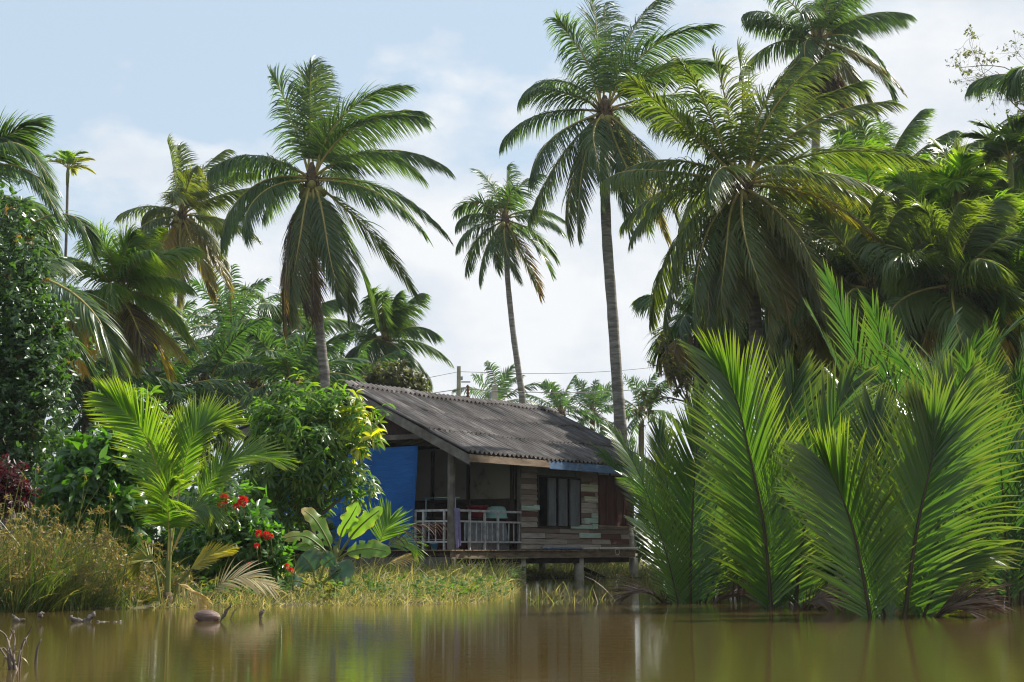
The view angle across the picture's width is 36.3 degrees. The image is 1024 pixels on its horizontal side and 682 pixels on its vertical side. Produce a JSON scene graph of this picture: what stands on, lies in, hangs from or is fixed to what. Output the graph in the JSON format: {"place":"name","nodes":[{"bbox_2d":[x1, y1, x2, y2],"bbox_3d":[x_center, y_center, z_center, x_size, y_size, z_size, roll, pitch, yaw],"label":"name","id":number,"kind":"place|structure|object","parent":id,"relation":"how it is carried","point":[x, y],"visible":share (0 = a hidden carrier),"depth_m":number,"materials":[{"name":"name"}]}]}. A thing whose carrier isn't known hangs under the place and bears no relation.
{"place":"outdoors","nodes":[
{"label":"outdoors","id":0,"kind":"place"},
{"bbox_2d":[3,546,1017,610],"bbox_3d":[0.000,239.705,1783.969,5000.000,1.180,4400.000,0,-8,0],"label":"ground","id":1,"kind":"structure","parent":0,"point":[283,603],"depth_m":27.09,"materials":[{"name":"green plant"}]},
{"bbox_2d":[0,453,43,554],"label":"red leaf shrub","id":2,"kind":"object","parent":1,"relation":"on","point":[12,488],"visible":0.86,"depth_m":27.29,"materials":[{"name":"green plant"}]},
{"bbox_2d":[0,178,95,549],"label":"broadleaf tree","id":3,"kind":"object","parent":1,"relation":"on","point":[25,392],"visible":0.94,"depth_m":32.61,"materials":[{"name":"green plant"}]},
{"bbox_2d":[4,402,102,552],"bbox_3d":[-10.461,3.494,35.699,3.227,4.202,3.100,4,-9,-30],"label":"leafy bush","id":4,"kind":"object","parent":1,"relation":"on","point":[64,432],"visible":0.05,"depth_m":35.26,"materials":[{"name":"green plant"}]},
{"bbox_2d":[0,106,107,291],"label":"coconut palm","id":5,"kind":"object","parent":1,"relation":"on","point":[21,144],"visible":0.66,"depth_m":45.41,"materials":[{"name":"green plant"}]},
{"bbox_2d":[0,196,133,391],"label":"coconut palm","id":6,"kind":"object","parent":1,"relation":"on","point":[117,356],"visible":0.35,"depth_m":38.54,"materials":[{"name":"green plant"}]},
{"bbox_2d":[42,148,95,455],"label":"areca palm","id":7,"kind":"object","parent":1,"relation":"on","point":[69,158],"visible":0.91,"depth_m":85.87,"materials":[{"name":"green plant"}]},
{"bbox_2d":[0,287,161,500],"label":"oil palm","id":8,"kind":"object","parent":1,"relation":"on","point":[146,373],"visible":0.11,"depth_m":56.59,"materials":[{"name":"green plant"}]},
{"bbox_2d":[35,384,135,560],"bbox_3d":[-12.551,4.263,47.911,4.502,5.672,3.464,0,-8,0],"label":"leafy bush","id":9,"kind":"object","parent":1,"relation":"on","point":[92,427],"depth_m":47.84,"materials":[{"name":"green plant"}]},
{"bbox_2d":[30,426,154,555],"bbox_3d":[-7.561,3.067,28.174,2.194,3.172,1.647,6,-10,-37],"label":"leafy bush","id":10,"kind":"object","parent":1,"relation":"on","point":[79,454],"visible":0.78,"depth_m":27.99,"materials":[{"name":"green plant"}]},
{"bbox_2d":[3,324,196,460],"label":"oil palm","id":11,"kind":"object","parent":1,"relation":"on","point":[82,389],"visible":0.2,"depth_m":57.82,"materials":[{"name":"green plant"}]},
{"bbox_2d":[0,454,209,611],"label":"sedge","id":12,"kind":"object","parent":1,"relation":"on","point":[40,575],"visible":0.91,"depth_m":23.96,"materials":[{"name":"plant"}]},
{"bbox_2d":[51,217,204,420],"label":"coconut palm","id":13,"kind":"object","parent":1,"relation":"on","point":[133,261],"visible":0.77,"depth_m":53.71,"materials":[{"name":"green plant"}]},
{"bbox_2d":[100,381,173,565],"bbox_3d":[-8.336,3.177,34.988,1.757,4.518,1.656,0,-8,0],"label":"leafy bush","id":14,"kind":"object","parent":1,"relation":"on","point":[154,390],"visible":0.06,"depth_m":34.90,"materials":[{"name":"green plant"}]},
{"bbox_2d":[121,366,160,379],"bbox_3d":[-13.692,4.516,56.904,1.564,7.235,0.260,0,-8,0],"label":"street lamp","id":15,"kind":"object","parent":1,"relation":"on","point":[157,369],"visible":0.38,"depth_m":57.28,"materials":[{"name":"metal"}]},
{"bbox_2d":[111,458,208,570],"bbox_3d":[-8.648,4.078,38.312,3.305,3.697,2.756,-3,-8,20],"label":"leafy bush","id":16,"kind":"object","parent":1,"relation":"on","point":[190,489],"visible":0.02,"depth_m":38.26,"materials":[{"name":"green plant"}]},
{"bbox_2d":[71,340,251,472],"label":"oil palm","id":17,"kind":"object","parent":1,"relation":"on","point":[174,392],"visible":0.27,"depth_m":59.88,"materials":[{"name":"green plant"}]},
{"bbox_2d":[139,298,214,380],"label":"oil palm","id":18,"kind":"object","parent":1,"relation":"on","point":[188,303],"visible":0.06,"depth_m":92.30,"materials":[{"name":"green plant"}]},
{"bbox_2d":[113,133,264,419],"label":"coconut palm","id":19,"kind":"object","parent":1,"relation":"on","point":[189,190],"visible":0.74,"depth_m":79.00,"materials":[{"name":"green plant"}]},
{"bbox_2d":[82,373,299,605],"bbox_3d":[-5.185,2.429,25.273,2.790,3.808,2.412,7,-10,-41],"label":"young coconut palm","id":20,"kind":"object","parent":1,"relation":"on","point":[183,448],"visible":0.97,"depth_m":25.32,"materials":[{"name":"green plant"}]},
{"bbox_2d":[128,464,255,573],"bbox_3d":[-6.715,3.879,32.735,2.948,2.753,3.561,0,-8,0],"label":"leafy bush","id":21,"kind":"object","parent":1,"relation":"on","point":[161,537],"visible":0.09,"depth_m":32.45,"materials":[{"name":"green plant"}]},
{"bbox_2d":[176,582,212,606],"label":"fallen frond","id":22,"kind":"object","parent":1,"relation":"on","point":[201,602],"visible":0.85,"depth_m":24.67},
{"bbox_2d":[141,311,277,475],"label":"oil palm","id":23,"kind":"object","parent":1,"relation":"on","point":[221,352],"visible":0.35,"depth_m":62.05,"materials":[{"name":"green plant"}]},
{"bbox_2d":[147,264,281,477],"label":"oil palm","id":24,"kind":"object","parent":1,"relation":"on","point":[234,308],"visible":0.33,"depth_m":88.35,"materials":[{"name":"green plant"}]},
{"bbox_2d":[161,478,282,585],"bbox_3d":[-5.595,3.874,30.816,2.362,2.321,3.372,0,-8,0],"label":"leafy bush","id":25,"kind":"object","parent":1,"relation":"on","point":[182,551],"visible":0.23,"depth_m":29.80,"materials":[{"name":"green plant"}]},
{"bbox_2d":[188,451,264,499],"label":"leafy bush","id":26,"kind":"object","parent":1,"relation":"on","point":[238,477],"visible":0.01,"depth_m":54.74,"materials":[{"name":"green plant"}]},
{"bbox_2d":[184,488,297,596],"bbox_3d":[-4.697,3.579,27.159,2.001,2.053,1.410,0,-8,0],"label":"flowering shrub","id":27,"kind":"object","parent":1,"relation":"on","point":[260,542],"visible":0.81,"depth_m":27.01,"materials":[{"name":"green plant"}]},
{"bbox_2d":[209,559,286,600],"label":"fallen frond","id":28,"kind":"object","parent":1,"relation":"on","point":[244,579],"visible":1,"depth_m":24.71,"materials":[{"name":"plant"}]},
{"bbox_2d":[171,315,334,475],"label":"oil palm","id":29,"kind":"object","parent":1,"relation":"on","point":[255,384],"visible":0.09,"depth_m":65.93,"materials":[{"name":"green plant"}]},
{"bbox_2d":[220,320,370,446],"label":"oil palm","id":30,"kind":"object","parent":1,"relation":"on","point":[299,358],"visible":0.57,"depth_m":59.88,"materials":[{"name":"green plant"}]},
{"bbox_2d":[224,280,367,388],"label":"coconut palm","id":31,"kind":"object","parent":1,"relation":"on","point":[272,312],"visible":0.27,"depth_m":70.27,"materials":[{"name":"green plant"}]},
{"bbox_2d":[268,505,337,569],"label":"leafy bush","id":32,"kind":"object","parent":1,"relation":"on","point":[331,525],"visible":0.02,"depth_m":41.63,"materials":[{"name":"green plant"}]},
{"bbox_2d":[230,367,394,577],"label":"mango tree","id":33,"kind":"object","parent":1,"relation":"on","point":[311,475],"visible":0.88,"depth_m":35.42,"materials":[{"name":"green plant"}]},
{"bbox_2d":[281,548,354,587],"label":"broad leaf plant","id":34,"kind":"object","parent":1,"relation":"on","point":[313,560],"visible":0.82,"depth_m":27.21,"materials":[{"name":"plant"}]},
{"bbox_2d":[204,55,455,390],"bbox_3d":[-6.619,-1.187,57.540,9.143,19.243,6.868,0,-8,0],"label":"coconut palm","id":35,"kind":"object","parent":1,"relation":"on","point":[306,238],"visible":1,"depth_m":56.69,"materials":[{"name":"green plant"}]},
{"bbox_2d":[282,502,390,591],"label":"banana plant","id":36,"kind":"object","parent":1,"relation":"on","point":[353,525],"visible":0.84,"depth_m":28.18,"materials":[{"name":"green plant"}]},
{"bbox_2d":[177,566,526,603],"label":"weeds","id":37,"kind":"object","parent":1,"relation":"on","point":[476,580],"visible":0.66,"depth_m":27.07,"materials":[{"name":"green plant"}]},
{"bbox_2d":[311,341,405,383],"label":"oil palm","id":38,"kind":"object","parent":1,"relation":"on","point":[359,369],"visible":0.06,"depth_m":71.53,"materials":[{"name":"green plant"}]},
{"bbox_2d":[333,284,454,392],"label":"coconut palm","id":39,"kind":"object","parent":1,"relation":"on","point":[396,322],"visible":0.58,"depth_m":74.05,"materials":[{"name":"green plant"}]},
{"bbox_2d":[359,358,430,392],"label":"tree","id":40,"kind":"object","parent":1,"relation":"on","point":[391,375],"visible":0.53,"depth_m":65.92,"materials":[{"name":"green plant"}]},
{"bbox_2d":[366,495,447,567],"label":"palm seedling","id":41,"kind":"object","parent":1,"relation":"on","point":[386,522],"visible":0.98,"depth_m":32.73,"materials":[{"name":"green plant"}]},
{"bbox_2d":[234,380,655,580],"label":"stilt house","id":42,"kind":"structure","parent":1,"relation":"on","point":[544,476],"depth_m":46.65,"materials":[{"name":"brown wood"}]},
{"bbox_2d":[274,446,417,548],"bbox_3d":[-4.995,4.553,44.986,5.828,2.842,0.083,-5,-9,35],"label":"tarpaulin","id":43,"kind":"object","parent":42,"relation":"hanging from","point":[393,470],"visible":0.16,"depth_m":43.95,"materials":[{"name":"plastic"}]},
{"bbox_2d":[421,497,459,549],"bbox_3d":[-1.998,5.095,43.567,1.350,1.453,0.440,-5,-9,35],"label":"clothes rack","id":44,"kind":"object","parent":42,"relation":"on","point":[425,519],"visible":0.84,"depth_m":43.77,"materials":[{"name":"blue paint"}]},
{"bbox_2d":[454,508,460,548],"bbox_3d":[-1.536,5.141,42.766,0.199,1.123,0.262,-5,-9,35],"label":"cloth","id":45,"kind":"object","parent":42,"relation":"hanging from","point":[457,523],"visible":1,"depth_m":42.73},
{"bbox_2d":[426,517,499,549],"bbox_3d":[-1.386,5.498,44.498,0.800,0.900,2.400,-5,-9,35],"label":"wash table","id":46,"kind":"object","parent":42,"relation":"on","point":[461,518],"visible":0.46,"depth_m":43.80,"materials":[{"name":"wood"}]},
{"bbox_2d":[467,505,487,517],"bbox_3d":[-0.998,4.943,45.116,0.640,0.360,0.640,-5,-9,35],"label":"basin","id":47,"kind":"object","parent":46,"relation":"on","point":[477,514],"visible":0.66,"depth_m":44.88,"materials":[{"name":"red plastic"}]},
{"bbox_2d":[486,506,507,518],"bbox_3d":[-0.415,5.047,45.917,0.700,0.365,1.000,-5,-9,35],"label":"tub","id":48,"kind":"object","parent":46,"relation":"on","point":[494,515],"visible":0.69,"depth_m":45.59,"materials":[{"name":"green plastic"}]},
{"bbox_2d":[465,522,508,549],"bbox_3d":[-0.686,5.505,44.183,0.184,0.802,1.961,-5,-9,35],"label":"corrugated sheet","id":49,"kind":"object","parent":42,"relation":"on","point":[479,546],"visible":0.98,"depth_m":44.19,"materials":[{"name":"metal"}]},
{"bbox_2d":[536,460,580,527],"bbox_3d":[1.424,4.621,47.144,0.146,2.061,2.326,-5,-9,35],"label":"window","id":50,"kind":"structure","parent":42,"relation":"in","point":[574,485],"depth_m":47.16,"materials":[{"name":"grey wood"}]},
{"bbox_2d":[541,546,581,549],"bbox_3d":[1.503,6.218,46.856,0.095,0.097,2.097,-5,-9,35],"label":"pipe","id":51,"kind":"object","parent":42,"relation":"on","point":[559,548],"visible":1,"depth_m":46.79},
{"bbox_2d":[597,475,633,526],"bbox_3d":[3.313,5.108,49.730,0.075,1.580,2.155,-5,-9,35],"label":"shuttered window","id":52,"kind":"structure","parent":42,"relation":"in","point":[612,508],"depth_m":49.53,"materials":[{"name":"red wood"}]},
{"bbox_2d":[599,547,637,549],"bbox_3d":[3.391,6.570,49.440,0.087,0.074,2.303,-5,-9,35],"label":"pipe","id":53,"kind":"object","parent":42,"relation":"on","point":[617,548],"visible":0.94,"depth_m":49.34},
{"bbox_2d":[454,366,469,558],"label":"utility pole","id":54,"kind":"object","parent":1,"relation":"on","point":[459,378],"visible":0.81,"depth_m":78.32,"materials":[{"name":"concrete"}]},
{"bbox_2d":[477,367,652,373],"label":"power line","id":55,"kind":"object","parent":54,"relation":"attached to","point":[553,373],"visible":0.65,"depth_m":80.83,"materials":[{"name":"black metal"}]},
{"bbox_2d":[461,385,679,392],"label":"power line","id":56,"kind":"object","parent":54,"relation":"attached to","point":[559,392],"visible":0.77,"depth_m":87.47,"materials":[{"name":"black metal"}]},
{"bbox_2d":[489,386,496,399],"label":"utility pole","id":57,"kind":"object","parent":1,"relation":"on","point":[494,395],"visible":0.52,"depth_m":95.25,"materials":[{"name":"concrete"}]},
{"bbox_2d":[452,360,548,405],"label":"oil palm","id":58,"kind":"object","parent":1,"relation":"on","point":[504,376],"visible":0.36,"depth_m":120.19,"materials":[{"name":"green plant"}]},
{"bbox_2d":[452,162,567,403],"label":"coconut palm","id":59,"kind":"object","parent":1,"relation":"on","point":[505,237],"visible":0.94,"depth_m":89.46,"materials":[{"name":"green plant"}]},
{"bbox_2d":[525,375,604,433],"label":"oil palm","id":60,"kind":"object","parent":1,"relation":"on","point":[557,403],"visible":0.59,"depth_m":125.09,"materials":[{"name":"green plant"}]},
{"bbox_2d":[527,557,622,568],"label":"leafy bush","id":61,"kind":"object","parent":1,"relation":"on","point":[586,563],"visible":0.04,"depth_m":58.83,"materials":[{"name":"green plant"}]},
{"bbox_2d":[561,378,634,444],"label":"oil palm","id":62,"kind":"object","parent":1,"relation":"on","point":[591,402],"visible":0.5,"depth_m":128.25,"materials":[{"name":"green plant"}]},
{"bbox_2d":[499,0,733,564],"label":"coconut palm","id":63,"kind":"object","parent":1,"relation":"on","point":[605,129],"visible":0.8,"depth_m":61.31,"materials":[{"name":"green plant"}]},
{"bbox_2d":[599,372,683,553],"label":"oil palm","id":64,"kind":"object","parent":1,"relation":"on","point":[640,404],"visible":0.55,"depth_m":118.24,"materials":[{"name":"green plant"}]},
{"bbox_2d":[633,510,650,563],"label":"leafy bush","id":65,"kind":"object","parent":1,"relation":"on","point":[639,545],"visible":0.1,"depth_m":60.84,"materials":[{"name":"green plant"}]},
{"bbox_2d":[633,329,694,454],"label":"twiggy tree","id":66,"kind":"object","parent":1,"relation":"on","point":[684,373],"visible":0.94,"depth_m":49.91,"materials":[{"name":"green plant"}]},
{"bbox_2d":[630,258,747,398],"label":"coconut palm","id":67,"kind":"object","parent":1,"relation":"on","point":[682,323],"visible":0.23,"depth_m":54.13,"materials":[{"name":"green plant"}]},
{"bbox_2d":[698,274,836,447],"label":"coconut palm","id":68,"kind":"object","parent":1,"relation":"on","point":[744,342],"visible":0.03,"depth_m":51.78,"materials":[{"name":"green plant"}]},
{"bbox_2d":[600,37,942,444],"bbox_3d":[7.348,-1.294,44.650,9.750,16.030,7.507,0,-8,0],"label":"coconut palm","id":69,"kind":"object","parent":1,"relation":"on","point":[745,230],"visible":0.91,"depth_m":44.31,"materials":[{"name":"green plant"}]},
{"bbox_2d":[716,183,935,431],"bbox_3d":[9.952,1.022,47.124,7.516,12.077,7.697,0,-8,0],"label":"coconut palm","id":70,"kind":"object","parent":1,"relation":"on","point":[898,192],"visible":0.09,"depth_m":47.13,"materials":[{"name":"green plant"}]},
{"bbox_2d":[739,0,917,169],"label":"coconut palm","id":71,"kind":"object","parent":1,"relation":"on","point":[818,17],"visible":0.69,"depth_m":73.88,"materials":[{"name":"green plant"}]},
{"bbox_2d":[774,130,887,438],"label":"coconut palm","id":72,"kind":"object","parent":1,"relation":"on","point":[843,138],"visible":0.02,"depth_m":58.73,"materials":[{"name":"green plant"}]},
{"bbox_2d":[787,138,943,245],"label":"coconut palm","id":73,"kind":"object","parent":1,"relation":"on","point":[869,175],"visible":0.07,"depth_m":50.61,"materials":[{"name":"green plant"}]},
{"bbox_2d":[773,188,978,385],"bbox_3d":[10.274,1.111,43.268,6.151,10.874,5.860,0,-8,0],"label":"coconut palm","id":74,"kind":"object","parent":1,"relation":"on","point":[840,251],"visible":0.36,"depth_m":43.08,"materials":[{"name":"green plant"}]},
{"bbox_2d":[803,108,983,172],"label":"coconut palm","id":75,"kind":"object","parent":1,"relation":"on","point":[915,128],"visible":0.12,"depth_m":65.11,"materials":[{"name":"green plant"}]},
{"bbox_2d":[773,371,1017,587],"bbox_3d":[8.273,3.114,33.591,5.289,4.765,4.316,-4,-9,27],"label":"nipa palm","id":76,"kind":"object","parent":1,"relation":"on","point":[813,420],"visible":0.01,"depth_m":32.84,"materials":[{"name":"green plant"}]},
{"bbox_2d":[802,259,1023,589],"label":"nipa palm","id":77,"kind":"object","parent":1,"relation":"on","point":[869,312],"visible":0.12,"depth_m":32.75,"materials":[{"name":"green plant"}]},
{"bbox_2d":[855,152,1005,298],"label":"coconut palm","id":78,"kind":"object","parent":1,"relation":"on","point":[896,178],"visible":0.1,"depth_m":48.80,"materials":[{"name":"green plant"}]},
{"bbox_2d":[854,193,1023,393],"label":"coconut palm","id":79,"kind":"object","parent":1,"relation":"on","point":[969,227],"visible":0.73,"depth_m":40.94,"materials":[{"name":"green plant"}]},
{"bbox_2d":[892,327,1023,464],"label":"nipa palm","id":80,"kind":"object","parent":1,"relation":"on","point":[1019,384],"visible":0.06,"depth_m":34.88,"materials":[{"name":"green plant"}]},
{"bbox_2d":[894,308,1023,458],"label":"nipa palm","id":81,"kind":"object","parent":1,"relation":"on","point":[1001,369],"visible":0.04,"depth_m":35.57,"materials":[{"name":"green plant"}]},
{"bbox_2d":[909,147,1012,205],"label":"areca palm","id":82,"kind":"object","parent":1,"relation":"on","point":[959,160],"visible":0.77,"depth_m":45.58,"materials":[{"name":"green plant"}]},
{"bbox_2d":[909,169,1023,354],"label":"coconut palm","id":83,"kind":"object","parent":1,"relation":"on","point":[965,196],"visible":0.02,"depth_m":45.83,"materials":[{"name":"green plant"}]},
{"bbox_2d":[924,134,1015,173],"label":"coconut palm","id":84,"kind":"object","parent":1,"relation":"on","point":[957,145],"depth_m":61.38,"materials":[{"name":"green plant"}]},
{"bbox_2d":[927,186,1023,399],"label":"coconut palm","id":85,"kind":"object","parent":1,"relation":"on","point":[1017,263],"visible":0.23,"depth_m":41.56,"materials":[{"name":"green plant"}]},
{"bbox_2d":[934,192,1023,407],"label":"areca palm","id":86,"kind":"object","parent":1,"relation":"on","point":[1020,197],"visible":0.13,"depth_m":42.24,"materials":[{"name":"green plant"}]},
{"bbox_2d":[945,24,1023,115],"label":"twiggy tree","id":87,"kind":"object","parent":1,"relation":"on","point":[966,54],"visible":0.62,"depth_m":59.56,"materials":[{"name":"green plant"}]},
{"bbox_2d":[957,113,1023,191],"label":"areca palm","id":88,"kind":"object","parent":1,"relation":"on","point":[1006,141],"visible":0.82,"depth_m":46.90,"materials":[{"name":"green plant"}]},
{"bbox_2d":[964,66,1023,195],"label":"coconut palm","id":89,"kind":"object","parent":1,"relation":"on","point":[1011,82],"visible":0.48,"depth_m":49.52,"materials":[{"name":"green plant"}]},
{"bbox_2d":[0,578,1023,681],"bbox_3d":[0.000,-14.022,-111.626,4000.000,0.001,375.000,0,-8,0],"label":"water","id":90,"kind":"structure","parent":0,"point":[641,637],"depth_m":15.11,"materials":[{"name":"liquid"}]},
{"bbox_2d":[0,625,32,669],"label":"twig tuft","id":91,"kind":"object","parent":90,"relation":"in","point":[12,664],"visible":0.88,"depth_m":11.89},
{"bbox_2d":[11,614,25,621],"bbox_3d":[-6.212,3.500,19.637,0.183,0.123,0.081,0,-8,0],"label":"driftwood","id":92,"kind":"object","parent":90,"relation":"on","point":[15,619],"visible":0.97,"depth_m":19.62,"materials":[{"name":"grey wood"}]},
{"bbox_2d":[34,639,40,662],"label":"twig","id":93,"kind":"object","parent":90,"relation":"on","point":[36,656],"visible":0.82,"depth_m":12.53,"materials":[{"name":"wood"}]},
{"bbox_2d":[70,611,95,621],"bbox_3d":[-5.405,3.500,19.636,0.320,0.195,0.111,1,-8,-11],"label":"driftwood","id":94,"kind":"object","parent":90,"relation":"on","point":[90,617],"visible":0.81,"depth_m":19.61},
{"bbox_2d":[194,610,220,620],"bbox_3d":[-3.886,3.515,19.910,0.336,0.173,0.176,5,-8,-7],"label":"floating coconut","id":95,"kind":"object","parent":90,"relation":"on","point":[206,615],"visible":0.91,"depth_m":19.84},
{"bbox_2d":[584,567,603,576],"bbox_3d":[2.715,7.500,50.116,0.950,0.100,0.240,25,-11,-6],"label":"drifting plank","id":96,"kind":"object","parent":90,"relation":"in","point":[589,571],"visible":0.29,"depth_m":49.98,"materials":[{"name":"brown wood"}]},
{"bbox_2d":[591,443,695,567],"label":"nipa palm","id":97,"kind":"object","parent":90,"relation":"on","point":[605,456],"visible":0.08,"depth_m":39.02,"materials":[{"name":"green plant"}]},
{"bbox_2d":[600,376,757,603],"bbox_3d":[3.063,2.598,27.057,2.943,4.335,2.592,-2,-8,12],"label":"nipa palm","id":98,"kind":"object","parent":90,"relation":"in","point":[683,574],"visible":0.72,"depth_m":26.76,"materials":[{"name":"green plant"}]},
{"bbox_2d":[615,425,786,596],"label":"nipa palm","id":99,"kind":"object","parent":90,"relation":"on","point":[733,576],"visible":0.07,"depth_m":30.50,"materials":[{"name":"green plant"}]},
{"bbox_2d":[676,326,885,611],"bbox_3d":[4.402,2.089,24.561,2.949,4.687,2.849,-4,-9,30],"label":"nipa palm","id":100,"kind":"object","parent":90,"relation":"in","point":[771,547],"visible":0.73,"depth_m":24.24,"materials":[{"name":"green plant"}]},
{"bbox_2d":[769,455,894,601],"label":"nipa palm","id":101,"kind":"object","parent":90,"relation":"on","point":[834,562],"visible":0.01,"depth_m":27.29,"materials":[{"name":"green plant"}]},
{"bbox_2d":[774,345,1023,618],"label":"nipa palm","id":102,"kind":"object","parent":90,"relation":"in","point":[947,423],"visible":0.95,"depth_m":21.39,"materials":[{"name":"green plant"}]},
{"bbox_2d":[826,349,1023,598],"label":"nipa palm","id":103,"kind":"object","parent":90,"relation":"on","point":[961,374],"visible":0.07,"depth_m":26.28,"materials":[{"name":"green plant"}]},
{"bbox_2d":[853,338,1023,595],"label":"nipa palm","id":104,"kind":"object","parent":90,"relation":"on","point":[896,360],"visible":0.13,"depth_m":30.79,"materials":[{"name":"green plant"}]},
{"bbox_2d":[855,387,1023,605],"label":"nipa palm","id":105,"kind":"object","parent":90,"relation":"on","point":[1016,575],"visible":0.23,"depth_m":25.25,"materials":[{"name":"green plant"}]},
{"bbox_2d":[0,0,1023,533],"label":"sky","id":106,"kind":"structure","parent":0,"point":[114,78],"materials":[{"name":"blue"}]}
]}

